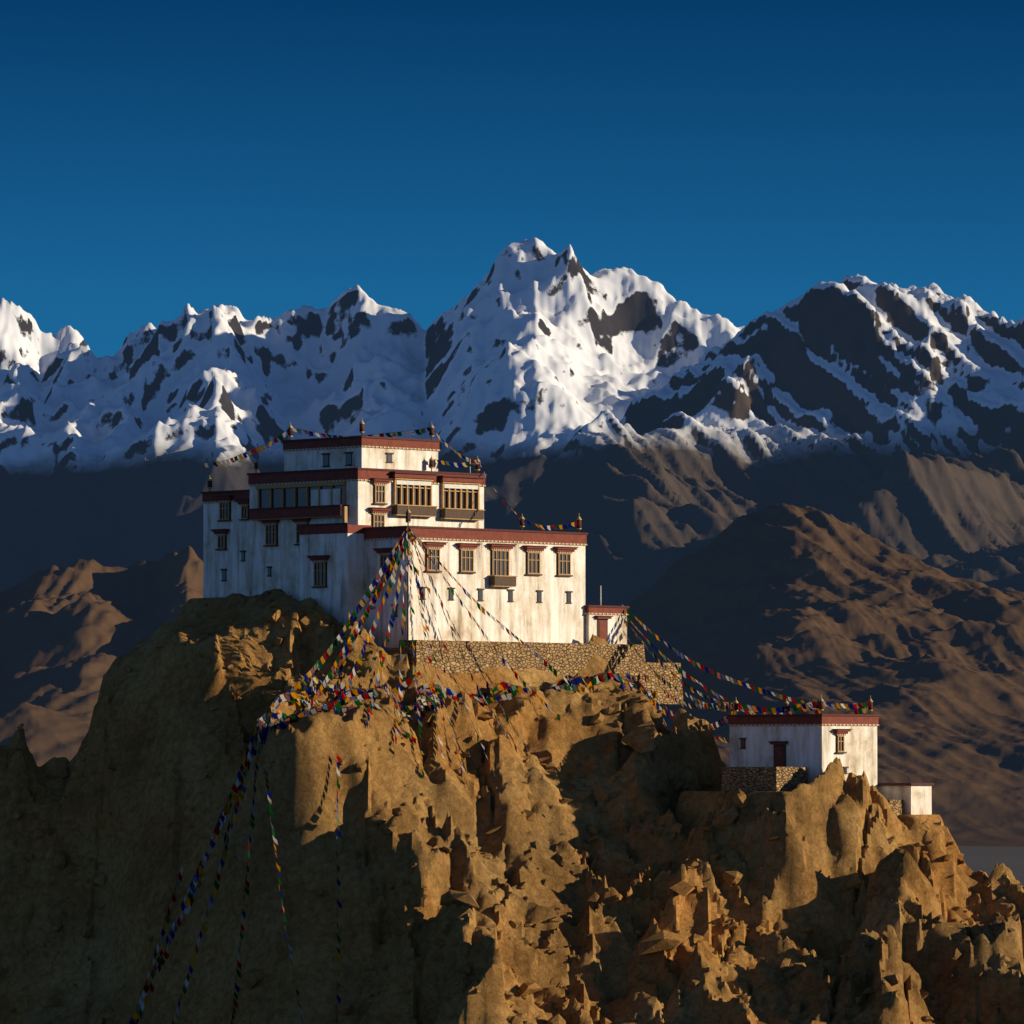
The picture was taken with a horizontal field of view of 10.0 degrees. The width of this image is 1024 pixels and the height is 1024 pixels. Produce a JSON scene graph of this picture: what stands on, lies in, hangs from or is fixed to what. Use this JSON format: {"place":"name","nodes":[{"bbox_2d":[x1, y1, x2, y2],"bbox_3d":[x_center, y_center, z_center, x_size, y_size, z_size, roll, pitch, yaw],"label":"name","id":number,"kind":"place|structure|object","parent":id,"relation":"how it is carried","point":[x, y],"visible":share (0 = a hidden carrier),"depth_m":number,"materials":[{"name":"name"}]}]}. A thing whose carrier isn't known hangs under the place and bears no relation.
{"place":"outdoors","nodes":[
{"label":"outdoors","id":0,"kind":"place"},
{"bbox_2d":[0,546,202,766],"bbox_3d":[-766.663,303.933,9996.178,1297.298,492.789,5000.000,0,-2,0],"label":"brown ridge","id":1,"kind":"structure","parent":0,"point":[68,635],"depth_m":9103.63,"materials":[{"name":"brown stone"}]},
{"bbox_2d":[0,238,744,591],"bbox_3d":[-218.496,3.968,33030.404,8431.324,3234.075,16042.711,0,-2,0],"label":"snow range","id":2,"kind":"structure","parent":0,"point":[518,366],"depth_m":33183.97,"materials":[{"name":"white snow"}]},
{"bbox_2d":[0,589,1023,1023],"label":"crag","id":3,"kind":"object","parent":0,"point":[154,717],"depth_m":368.29,"materials":[{"name":"brown stone"}]},
{"bbox_2d":[201,421,486,627],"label":"block","id":4,"kind":"structure","parent":3,"relation":"on","point":[303,519],"depth_m":386.94,"materials":[{"name":"white paint"}]},
{"bbox_2d":[364,507,587,647],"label":"front wing","id":5,"kind":"structure","parent":3,"relation":"on","point":[525,585],"depth_m":385.08,"materials":[{"name":"white paint"}]},
{"bbox_2d":[129,428,871,1023],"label":"prayer flags","id":6,"kind":"object","parent":3,"relation":"on","point":[427,694],"visible":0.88,"depth_m":375.39},
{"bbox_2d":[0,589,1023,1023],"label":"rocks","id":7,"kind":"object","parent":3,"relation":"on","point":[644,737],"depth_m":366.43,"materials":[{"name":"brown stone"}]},
{"bbox_2d":[399,640,683,703],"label":"retaining wall","id":8,"kind":"structure","parent":3,"relation":"on","point":[571,659],"depth_m":387.00,"materials":[{"name":"brown stone"}]},
{"bbox_2d":[584,586,628,643],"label":"annex","id":9,"kind":"object","parent":3,"relation":"on","point":[606,623],"visible":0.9,"depth_m":392.67,"materials":[{"name":"white paint"}]},
{"bbox_2d":[721,767,807,790],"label":"yard wall","id":10,"kind":"structure","parent":3,"relation":"on","point":[767,778],"depth_m":371.11,"materials":[{"name":"brown stone"}]},
{"bbox_2d":[727,694,879,787],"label":"house","id":11,"kind":"structure","parent":3,"relation":"on","point":[815,744],"depth_m":374.05,"materials":[{"name":"white paint"}]},
{"bbox_2d":[877,783,933,817],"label":"white hut","id":12,"kind":"object","parent":3,"relation":"on","point":[908,798],"visible":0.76,"depth_m":374.26,"materials":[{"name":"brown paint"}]},
{"bbox_2d":[0,0,1023,357],"label":"sky","id":13,"kind":"structure","parent":0,"point":[266,158],"materials":[{"name":"blue"}]},
{"bbox_2d":[497,274,1023,605],"bbox_3d":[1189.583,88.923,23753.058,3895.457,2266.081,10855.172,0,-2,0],"label":"massif","id":14,"kind":"structure","parent":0,"point":[890,415],"depth_m":23742.54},
{"bbox_2d":[627,503,1023,846],"bbox_3d":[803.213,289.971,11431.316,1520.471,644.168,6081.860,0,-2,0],"label":"brown ridge","id":15,"kind":"structure","parent":0,"point":[808,603],"depth_m":10686.13,"materials":[{"name":"brown stone"}]},
{"bbox_2d":[957,846,1023,885],"bbox_3d":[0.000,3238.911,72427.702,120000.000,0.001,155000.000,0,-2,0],"label":"valley ground","id":16,"kind":"structure","parent":0,"point":[986,859],"depth_m":7438.27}
]}

